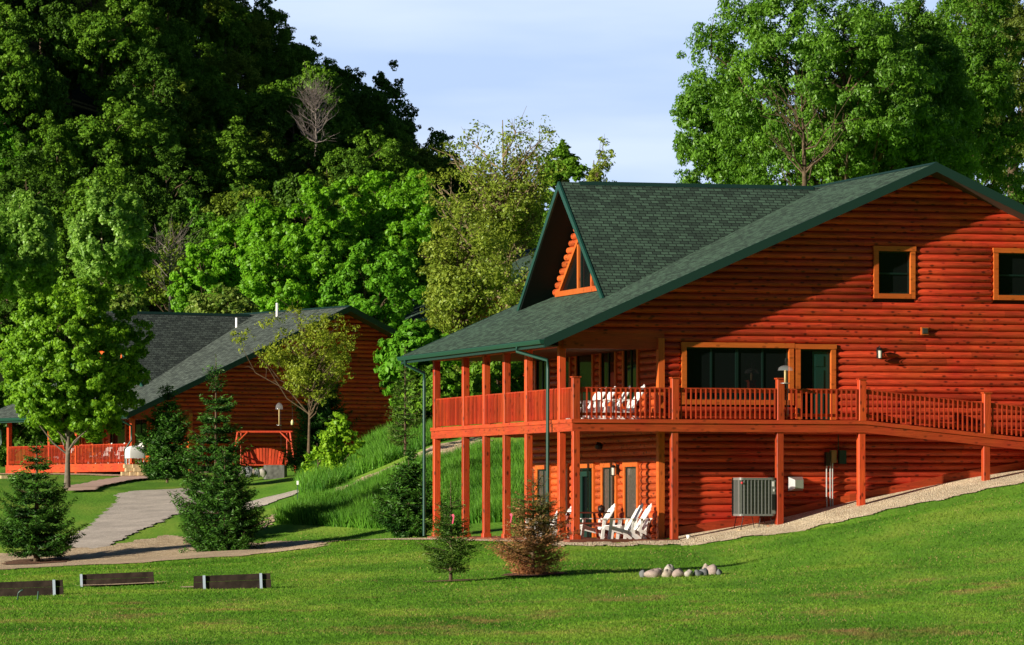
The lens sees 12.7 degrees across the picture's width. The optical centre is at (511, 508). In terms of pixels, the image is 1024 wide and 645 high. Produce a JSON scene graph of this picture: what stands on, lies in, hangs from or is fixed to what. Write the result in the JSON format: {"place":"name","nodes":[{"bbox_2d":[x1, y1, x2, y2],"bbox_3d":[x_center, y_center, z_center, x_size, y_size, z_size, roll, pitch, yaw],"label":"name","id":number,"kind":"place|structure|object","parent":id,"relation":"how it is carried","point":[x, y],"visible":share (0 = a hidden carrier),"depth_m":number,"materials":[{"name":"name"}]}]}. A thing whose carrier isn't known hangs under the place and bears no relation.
{"place":"outdoors","nodes":[
{"label":"outdoors","id":0,"kind":"place"},
{"bbox_2d":[68,488,298,548],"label":"gravel path","id":1,"kind":"structure","parent":0,"point":[129,512],"depth_m":168.87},
{"bbox_2d":[0,0,1023,644],"bbox_3d":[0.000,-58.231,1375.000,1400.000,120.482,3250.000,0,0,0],"label":"ground","id":2,"kind":"structure","parent":0,"point":[88,506],"depth_m":106.42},
{"bbox_2d":[0,214,26,314],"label":"poplar tree","id":3,"kind":"object","parent":2,"relation":"on","point":[9,269],"visible":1,"depth_m":250.10,"materials":[{"name":"green plant"}]},
{"bbox_2d":[0,109,36,188],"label":"forest tree","id":4,"kind":"object","parent":2,"relation":"on","point":[7,142],"visible":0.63,"depth_m":320.42,"materials":[{"name":"green plant"}]},
{"bbox_2d":[0,14,41,143],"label":"forest tree","id":5,"kind":"object","parent":2,"relation":"on","point":[15,58],"visible":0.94,"depth_m":324.86,"materials":[{"name":"green plant"}]},
{"bbox_2d":[0,381,44,466],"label":"tree","id":6,"kind":"object","parent":2,"relation":"on","point":[28,432],"visible":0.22,"depth_m":231.37,"materials":[{"name":"green plant"}]},
{"bbox_2d":[0,159,49,320],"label":"forest tree","id":7,"kind":"object","parent":2,"relation":"on","point":[10,185],"visible":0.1,"depth_m":297.91,"materials":[{"name":"green plant"}]},
{"bbox_2d":[0,133,63,214],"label":"forest tree","id":8,"kind":"object","parent":2,"relation":"on","point":[30,154],"visible":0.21,"depth_m":306.97,"materials":[{"name":"green plant"}]},
{"bbox_2d":[0,580,63,596],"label":"pit board","id":9,"kind":"object","parent":2,"relation":"on","point":[47,587],"visible":0.69,"depth_m":101.25,"materials":[{"name":"brown"}]},
{"bbox_2d":[0,187,64,300],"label":"poplar tree","id":10,"kind":"object","parent":2,"relation":"on","point":[34,234],"visible":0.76,"depth_m":254.33,"materials":[{"name":"green plant"}]},
{"bbox_2d":[0,0,72,156],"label":"forest tree","id":11,"kind":"object","parent":2,"relation":"on","point":[47,99],"visible":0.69,"depth_m":328.05,"materials":[{"name":"green plant"}]},
{"bbox_2d":[0,438,89,561],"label":"spruce tree","id":12,"kind":"object","parent":2,"relation":"on","point":[31,542],"visible":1,"depth_m":150.60,"materials":[{"name":"green plant"}]},
{"bbox_2d":[12,110,88,193],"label":"forest tree","id":13,"kind":"object","parent":2,"relation":"on","point":[56,145],"visible":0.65,"depth_m":319.46,"materials":[{"name":"green plant"}]},
{"bbox_2d":[35,1,107,116],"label":"forest tree","id":14,"kind":"object","parent":2,"relation":"on","point":[48,11],"visible":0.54,"depth_m":344.05,"materials":[{"name":"green plant"}]},
{"bbox_2d":[0,275,155,487],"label":"maple tree","id":15,"kind":"object","parent":2,"relation":"on","point":[66,408],"visible":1,"depth_m":184.71,"materials":[{"name":"green plant"}]},
{"bbox_2d":[46,205,123,348],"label":"forest tree","id":16,"kind":"object","parent":2,"relation":"on","point":[63,239],"visible":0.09,"depth_m":290.29,"materials":[{"name":"green plant"}]},
{"bbox_2d":[50,155,144,273],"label":"forest tree","id":17,"kind":"object","parent":2,"relation":"on","point":[74,204],"visible":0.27,"depth_m":298.48,"materials":[{"name":"green plant"}]},
{"bbox_2d":[55,96,153,197],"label":"forest tree","id":18,"kind":"object","parent":2,"relation":"on","point":[88,141],"visible":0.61,"depth_m":321.73,"materials":[{"name":"green plant"}]},
{"bbox_2d":[48,0,163,123],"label":"forest tree","id":19,"kind":"object","parent":2,"relation":"on","point":[101,26],"visible":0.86,"depth_m":341.75,"materials":[{"name":"green plant"}]},
{"bbox_2d":[66,177,160,295],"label":"poplar tree","id":20,"kind":"object","parent":2,"relation":"on","point":[100,251],"visible":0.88,"depth_m":249.01,"materials":[{"name":"green plant"}]},
{"bbox_2d":[80,572,153,586],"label":"pit board","id":21,"kind":"object","parent":2,"relation":"on","point":[110,578],"visible":0.71,"depth_m":110.65,"materials":[{"name":"brown"}]},
{"bbox_2d":[86,284,149,310],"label":"maple tree","id":22,"kind":"object","parent":2,"relation":"on","point":[126,298],"visible":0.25,"depth_m":235.06,"materials":[{"name":"green plant"}]},
{"bbox_2d":[93,84,189,159],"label":"forest tree","id":23,"kind":"object","parent":2,"relation":"on","point":[172,125],"visible":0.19,"depth_m":332.20,"materials":[{"name":"green plant"}]},
{"bbox_2d":[96,26,191,111],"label":"forest tree","id":24,"kind":"object","parent":2,"relation":"on","point":[116,63],"visible":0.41,"depth_m":344.19,"materials":[{"name":"green plant"}]},
{"bbox_2d":[102,36,186,122],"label":"forest tree","id":25,"kind":"object","parent":2,"relation":"on","point":[167,100],"visible":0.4,"depth_m":340.09,"materials":[{"name":"green plant"}]},
{"bbox_2d":[106,104,185,187],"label":"forest tree","id":26,"kind":"object","parent":2,"relation":"on","point":[154,127],"visible":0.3,"depth_m":326.92,"materials":[{"name":"green plant"}]},
{"bbox_2d":[137,221,186,311],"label":"tree","id":27,"kind":"object","parent":2,"relation":"on","point":[158,295],"visible":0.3,"depth_m":267.23,"materials":[{"name":"green plant"}]},
{"bbox_2d":[126,75,202,135],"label":"forest tree","id":28,"kind":"object","parent":2,"relation":"on","point":[187,96],"visible":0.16,"depth_m":343.88,"materials":[{"name":"green plant"}]},
{"bbox_2d":[0,535,329,568],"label":"dirt strip","id":29,"kind":"object","parent":2,"relation":"on","point":[163,547],"visible":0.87,"depth_m":151.42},
{"bbox_2d":[132,383,199,482],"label":"spruce tree","id":30,"kind":"object","parent":2,"relation":"on","point":[164,444],"visible":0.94,"depth_m":185.56,"materials":[{"name":"green plant"}]},
{"bbox_2d":[136,166,200,269],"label":"forest tree","id":31,"kind":"object","parent":2,"relation":"on","point":[152,196],"visible":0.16,"depth_m":300.34,"materials":[{"name":"green plant"}]},
{"bbox_2d":[141,23,196,74],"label":"forest tree","id":32,"kind":"object","parent":2,"relation":"on","point":[178,54],"visible":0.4,"depth_m":358.07,"materials":[{"name":"green plant"}]},
{"bbox_2d":[142,6,196,62],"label":"forest tree","id":33,"kind":"object","parent":2,"relation":"on","point":[185,33],"visible":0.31,"depth_m":365.12,"materials":[{"name":"green plant"}]},
{"bbox_2d":[138,0,204,31],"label":"forest tree","id":34,"kind":"object","parent":2,"relation":"on","point":[181,9],"visible":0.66,"depth_m":372.75,"materials":[{"name":"green plant"}]},
{"bbox_2d":[143,217,204,311],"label":"bare tree","id":35,"kind":"object","parent":2,"relation":"on","point":[169,261],"visible":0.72,"depth_m":261.93,"materials":[{"name":"brown plant"}]},
{"bbox_2d":[135,132,213,238],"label":"forest tree","id":36,"kind":"object","parent":2,"relation":"on","point":[172,157],"visible":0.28,"depth_m":320.06,"materials":[{"name":"green plant"}]},
{"bbox_2d":[166,242,240,311],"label":"maple tree","id":37,"kind":"object","parent":2,"relation":"on","point":[195,271],"visible":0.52,"depth_m":249.00,"materials":[{"name":"green plant"}]},
{"bbox_2d":[176,115,250,196],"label":"forest tree","id":38,"kind":"object","parent":2,"relation":"on","point":[197,153],"visible":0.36,"depth_m":332.45,"materials":[{"name":"green plant"}]},
{"bbox_2d":[167,356,264,543],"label":"spruce tree","id":39,"kind":"object","parent":2,"relation":"on","point":[217,438],"visible":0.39,"depth_m":155.82,"materials":[{"name":"green plant"}]},
{"bbox_2d":[183,282,260,313],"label":"tree","id":40,"kind":"object","parent":2,"relation":"on","point":[232,302],"visible":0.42,"depth_m":234.96,"materials":[{"name":"green plant"}]},
{"bbox_2d":[178,446,272,552],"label":"spruce tree","id":41,"kind":"object","parent":2,"relation":"on","point":[206,537],"visible":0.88,"depth_m":150.15,"materials":[{"name":"green plant"}]},
{"bbox_2d":[186,72,265,149],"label":"forest tree","id":42,"kind":"object","parent":2,"relation":"on","point":[229,100],"visible":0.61,"depth_m":349.14,"materials":[{"name":"green plant"}]},
{"bbox_2d":[199,1,256,84],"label":"forest tree","id":43,"kind":"object","parent":2,"relation":"on","point":[235,29],"visible":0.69,"depth_m":384.97,"materials":[{"name":"green plant"}]},
{"bbox_2d":[193,573,270,588],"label":"pit board","id":44,"kind":"object","parent":2,"relation":"on","point":[251,581],"visible":0.68,"depth_m":104.25,"materials":[{"name":"brown"}]},
{"bbox_2d":[198,49,267,125],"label":"forest tree","id":45,"kind":"object","parent":2,"relation":"on","point":[230,68],"visible":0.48,"depth_m":368.67,"materials":[{"name":"green plant"}]},
{"bbox_2d":[190,184,291,239],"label":"forest tree","id":46,"kind":"object","parent":2,"relation":"on","point":[221,206],"visible":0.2,"depth_m":311.21,"materials":[{"name":"green plant"}]},
{"bbox_2d":[192,126,289,173],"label":"forest tree","id":47,"kind":"object","parent":2,"relation":"on","point":[283,152],"visible":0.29,"depth_m":343.96,"materials":[{"name":"green plant"}]},
{"bbox_2d":[214,0,273,86],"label":"forest tree","id":48,"kind":"object","parent":2,"relation":"on","point":[253,29],"visible":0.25,"depth_m":406.41,"materials":[{"name":"green plant"}]},
{"bbox_2d":[197,140,294,212],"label":"forest tree","id":49,"kind":"object","parent":2,"relation":"on","point":[241,177],"visible":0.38,"depth_m":326.23,"materials":[{"name":"green plant"}]},
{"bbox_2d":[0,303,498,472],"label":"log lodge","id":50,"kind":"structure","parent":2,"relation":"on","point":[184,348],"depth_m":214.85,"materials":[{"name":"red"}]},
{"bbox_2d":[197,196,304,301],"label":"maple tree","id":51,"kind":"object","parent":2,"relation":"on","point":[255,227],"visible":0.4,"depth_m":261.61,"materials":[{"name":"green plant"}]},
{"bbox_2d":[228,97,290,161],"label":"forest tree","id":52,"kind":"object","parent":2,"relation":"on","point":[272,122],"visible":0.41,"depth_m":348.31,"materials":[{"name":"green plant"}]},
{"bbox_2d":[235,431,296,473],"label":"porch swing","id":53,"kind":"object","parent":2,"relation":"on","point":[271,461],"visible":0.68,"depth_m":197.70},
{"bbox_2d":[236,241,322,311],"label":"maple tree","id":54,"kind":"object","parent":2,"relation":"on","point":[285,283],"visible":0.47,"depth_m":247.15,"materials":[{"name":"green plant"}]},
{"bbox_2d":[230,298,359,458],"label":"locust tree","id":55,"kind":"object","parent":2,"relation":"on","point":[309,370],"visible":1,"depth_m":185.29,"materials":[{"name":"green plant"}]},
{"bbox_2d":[271,29,326,75],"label":"forest tree","id":56,"kind":"object","parent":2,"relation":"on","point":[298,48],"visible":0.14,"depth_m":416.12,"materials":[{"name":"green plant"}]},
{"bbox_2d":[254,60,346,161],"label":"forest tree","id":57,"kind":"object","parent":2,"relation":"on","point":[281,95],"visible":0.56,"depth_m":356.15,"materials":[{"name":"green plant"}]},
{"bbox_2d":[287,135,321,174],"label":"forest tree","id":58,"kind":"object","parent":2,"relation":"on","point":[301,167],"visible":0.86,"depth_m":337.65,"materials":[{"name":"green plant"}]},
{"bbox_2d":[279,399,345,472],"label":"spruce tree","id":59,"kind":"object","parent":2,"relation":"on","point":[318,424],"visible":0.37,"depth_m":189.63,"materials":[{"name":"green plant"}]},
{"bbox_2d":[286,71,339,152],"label":"bare tree","id":60,"kind":"object","parent":2,"relation":"on","point":[315,100],"visible":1,"depth_m":344.88,"materials":[{"name":"grey plant"}]},
{"bbox_2d":[272,172,355,227],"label":"forest tree","id":61,"kind":"object","parent":2,"relation":"on","point":[285,187],"visible":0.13,"depth_m":307.76,"materials":[{"name":"green plant"}]},
{"bbox_2d":[287,375,361,437],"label":"spruce tree","id":62,"kind":"object","parent":2,"relation":"on","point":[336,402],"visible":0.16,"depth_m":192.63,"materials":[{"name":"green plant"}]},
{"bbox_2d":[266,174,385,307],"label":"maple tree","id":63,"kind":"object","parent":2,"relation":"on","point":[321,244],"visible":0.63,"depth_m":254.09,"materials":[{"name":"green plant"}]},
{"bbox_2d":[317,412,365,470],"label":"bush","id":64,"kind":"object","parent":2,"relation":"on","point":[338,431],"visible":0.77,"depth_m":175.68,"materials":[{"name":"green plant"}]},
{"bbox_2d":[328,147,385,214],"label":"forest tree","id":65,"kind":"object","parent":2,"relation":"on","point":[343,168],"visible":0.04,"depth_m":326.51,"materials":[{"name":"green plant"}]},
{"bbox_2d":[309,130,407,195],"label":"forest tree","id":66,"kind":"object","parent":2,"relation":"on","point":[389,146],"visible":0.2,"depth_m":338.68,"materials":[{"name":"green plant"}]},
{"bbox_2d":[337,79,396,142],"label":"forest tree","id":67,"kind":"object","parent":2,"relation":"on","point":[358,99],"visible":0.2,"depth_m":374.73,"materials":[{"name":"green plant"}]},
{"bbox_2d":[316,239,428,329],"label":"maple tree","id":68,"kind":"object","parent":2,"relation":"on","point":[366,285],"visible":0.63,"depth_m":244.33,"materials":[{"name":"green plant"}]},
{"bbox_2d":[351,89,408,146],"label":"forest tree","id":69,"kind":"object","parent":2,"relation":"on","point":[375,105],"visible":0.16,"depth_m":374.24,"materials":[{"name":"green plant"}]},
{"bbox_2d":[337,125,426,214],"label":"forest tree","id":70,"kind":"object","parent":2,"relation":"on","point":[407,162],"visible":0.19,"depth_m":350.81,"materials":[{"name":"green plant"}]},
{"bbox_2d":[291,418,481,494],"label":"tall grass","id":71,"kind":"structure","parent":2,"relation":"on","point":[378,449],"depth_m":173.16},
{"bbox_2d":[331,168,453,298],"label":"maple tree","id":72,"kind":"object","parent":2,"relation":"on","point":[394,203],"visible":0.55,"depth_m":257.23,"materials":[{"name":"green plant"}]},
{"bbox_2d":[372,59,418,145],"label":"forest tree","id":73,"kind":"object","parent":2,"relation":"on","point":[387,85],"visible":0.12,"depth_m":406.76,"materials":[{"name":"green plant"}]},
{"bbox_2d":[268,437,523,528],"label":"tall grass","id":74,"kind":"structure","parent":2,"relation":"on","point":[348,505],"depth_m":158.67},
{"bbox_2d":[382,348,422,453],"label":"spruce tree","id":75,"kind":"object","parent":2,"relation":"on","point":[405,426],"visible":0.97,"depth_m":169.94,"materials":[{"name":"green plant"}]},
{"bbox_2d":[367,445,447,537],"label":"spruce tree","id":76,"kind":"object","parent":2,"relation":"on","point":[407,522],"visible":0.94,"depth_m":145.66,"materials":[{"name":"green plant"}]},
{"bbox_2d":[373,318,452,422],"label":"leafy bush","id":77,"kind":"object","parent":2,"relation":"on","point":[410,335],"visible":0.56,"depth_m":195.18,"materials":[{"name":"green plant"}]},
{"bbox_2d":[400,142,455,191],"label":"forest tree","id":78,"kind":"object","parent":2,"relation":"on","point":[424,159],"visible":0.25,"depth_m":365.11,"materials":[{"name":"green plant"}]},
{"bbox_2d":[390,364,479,429],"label":"leafy bush","id":79,"kind":"object","parent":2,"relation":"on","point":[450,375],"visible":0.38,"depth_m":185.26,"materials":[{"name":"green plant"}]},
{"bbox_2d":[413,480,482,581],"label":"spruce tree","id":80,"kind":"object","parent":2,"relation":"on","point":[455,548],"visible":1,"depth_m":104.41,"materials":[{"name":"green plant"}]},
{"bbox_2d":[397,248,535,384],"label":"tree","id":81,"kind":"object","parent":2,"relation":"on","point":[415,314],"visible":0.01,"depth_m":251.59,"materials":[{"name":"green"}]},
{"bbox_2d":[416,192,521,382],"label":"tree","id":82,"kind":"object","parent":2,"relation":"on","point":[451,292],"visible":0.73,"depth_m":213.05,"materials":[{"name":"green plant"}]},
{"bbox_2d":[415,106,565,311],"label":"tree","id":83,"kind":"object","parent":2,"relation":"on","point":[517,213],"visible":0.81,"depth_m":219.45,"materials":[{"name":"green plant"}]},
{"bbox_2d":[470,361,523,395],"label":"tree","id":84,"kind":"object","parent":2,"relation":"on","point":[517,371],"visible":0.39,"depth_m":199.50,"materials":[{"name":"green plant"}]},
{"bbox_2d":[0,484,1023,644],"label":"lawn grass","id":85,"kind":"structure","parent":2,"relation":"on","point":[249,609],"depth_m":88.34,"materials":[{"name":"plant"}]},
{"bbox_2d":[480,468,580,574],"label":"spruce tree","id":86,"kind":"object","parent":2,"relation":"on","point":[548,538],"visible":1,"depth_m":106.30,"materials":[{"name":"brown plant"}]},
{"bbox_2d":[532,138,590,244],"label":"tree","id":87,"kind":"object","parent":2,"relation":"on","point":[574,170],"visible":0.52,"depth_m":244.12,"materials":[{"name":"green plant"}]},
{"bbox_2d":[298,469,1023,546],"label":"gravel strip","id":88,"kind":"object","parent":2,"relation":"on","point":[804,521],"visible":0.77,"depth_m":129.72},
{"bbox_2d":[732,478,775,530],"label":"air conditioner","id":89,"kind":"object","parent":88,"relation":"on","point":[753,496],"visible":0.99,"depth_m":129.38,"materials":[{"name":"grey metal"}]},
{"bbox_2d":[397,162,1023,538],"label":"log lodge","id":90,"kind":"structure","parent":2,"relation":"on","point":[882,313],"depth_m":131.64,"materials":[{"name":"red"}]},
{"bbox_2d":[555,240,596,296],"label":"dormer window","id":91,"kind":"structure","parent":90,"relation":"in","point":[577,279],"depth_m":138.23,"materials":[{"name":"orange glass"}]},
{"bbox_2d":[574,354,596,418],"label":"door","id":92,"kind":"structure","parent":90,"relation":"in","point":[584,366],"depth_m":136.59,"materials":[{"name":"black"}]},
{"bbox_2d":[580,463,597,536],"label":"door","id":93,"kind":"structure","parent":90,"relation":"in","point":[587,470],"depth_m":136.19,"materials":[{"name":"black"}]},
{"bbox_2d":[599,352,619,405],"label":"window","id":94,"kind":"structure","parent":90,"relation":"in","point":[608,366],"depth_m":134.34,"materials":[{"name":"black"}]},
{"bbox_2d":[600,462,619,522],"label":"window","id":95,"kind":"structure","parent":90,"relation":"in","point":[609,484],"depth_m":134.24,"materials":[{"name":"orange"}]},
{"bbox_2d":[622,349,640,405],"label":"window","id":96,"kind":"structure","parent":90,"relation":"in","point":[631,364],"depth_m":132.22,"materials":[{"name":"black"}]},
{"bbox_2d":[622,461,640,522],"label":"window","id":97,"kind":"structure","parent":90,"relation":"in","point":[631,469],"depth_m":132.29,"materials":[{"name":"black"}]},
{"bbox_2d":[680,342,794,404],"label":"window","id":98,"kind":"structure","parent":90,"relation":"in","point":[703,364],"depth_m":130.43,"materials":[{"name":"black"}]},
{"bbox_2d":[794,344,836,419],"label":"door","id":99,"kind":"structure","parent":90,"relation":"in","point":[823,355],"depth_m":131.10,"materials":[{"name":"orange"}]},
{"bbox_2d":[872,246,915,298],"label":"window","id":100,"kind":"structure","parent":90,"relation":"in","point":[893,267],"depth_m":131.77,"materials":[{"name":"black"}]},
{"bbox_2d":[992,248,1023,299],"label":"window","id":101,"kind":"structure","parent":90,"relation":"in","point":[1008,263],"depth_m":132.74,"materials":[{"name":"black"}]},
{"bbox_2d":[669,74,776,183],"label":"ash tree","id":102,"kind":"object","parent":2,"relation":"on","point":[688,112],"visible":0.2,"depth_m":181.04,"materials":[{"name":"green plant"}]},
{"bbox_2d":[746,58,864,185],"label":"bare tree","id":103,"kind":"object","parent":2,"relation":"on","point":[804,168],"visible":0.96,"depth_m":171.93,"materials":[{"name":"brown plant"}]},
{"bbox_2d":[675,0,984,185],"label":"ash tree","id":104,"kind":"object","parent":2,"relation":"on","point":[897,67],"visible":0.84,"depth_m":174.11,"materials":[{"name":"green plant"}]},
{"bbox_2d":[845,0,987,177],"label":"ash tree","id":105,"kind":"object","parent":2,"relation":"on","point":[925,28],"visible":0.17,"depth_m":178.95,"materials":[{"name":"green plant"}]},
{"bbox_2d":[935,0,1023,201],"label":"ash tree","id":106,"kind":"object","parent":2,"relation":"on","point":[990,84],"visible":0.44,"depth_m":187.08,"materials":[{"name":"green plant"}]},
{"bbox_2d":[941,0,1023,204],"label":"tree","id":107,"kind":"object","parent":2,"relation":"on","point":[1016,20],"visible":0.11,"depth_m":194.49,"materials":[{"name":"green plant"}]},
{"bbox_2d":[238,0,1023,209],"label":"sky","id":108,"kind":"structure","parent":0,"point":[597,68],"materials":[{"name":"blue"}]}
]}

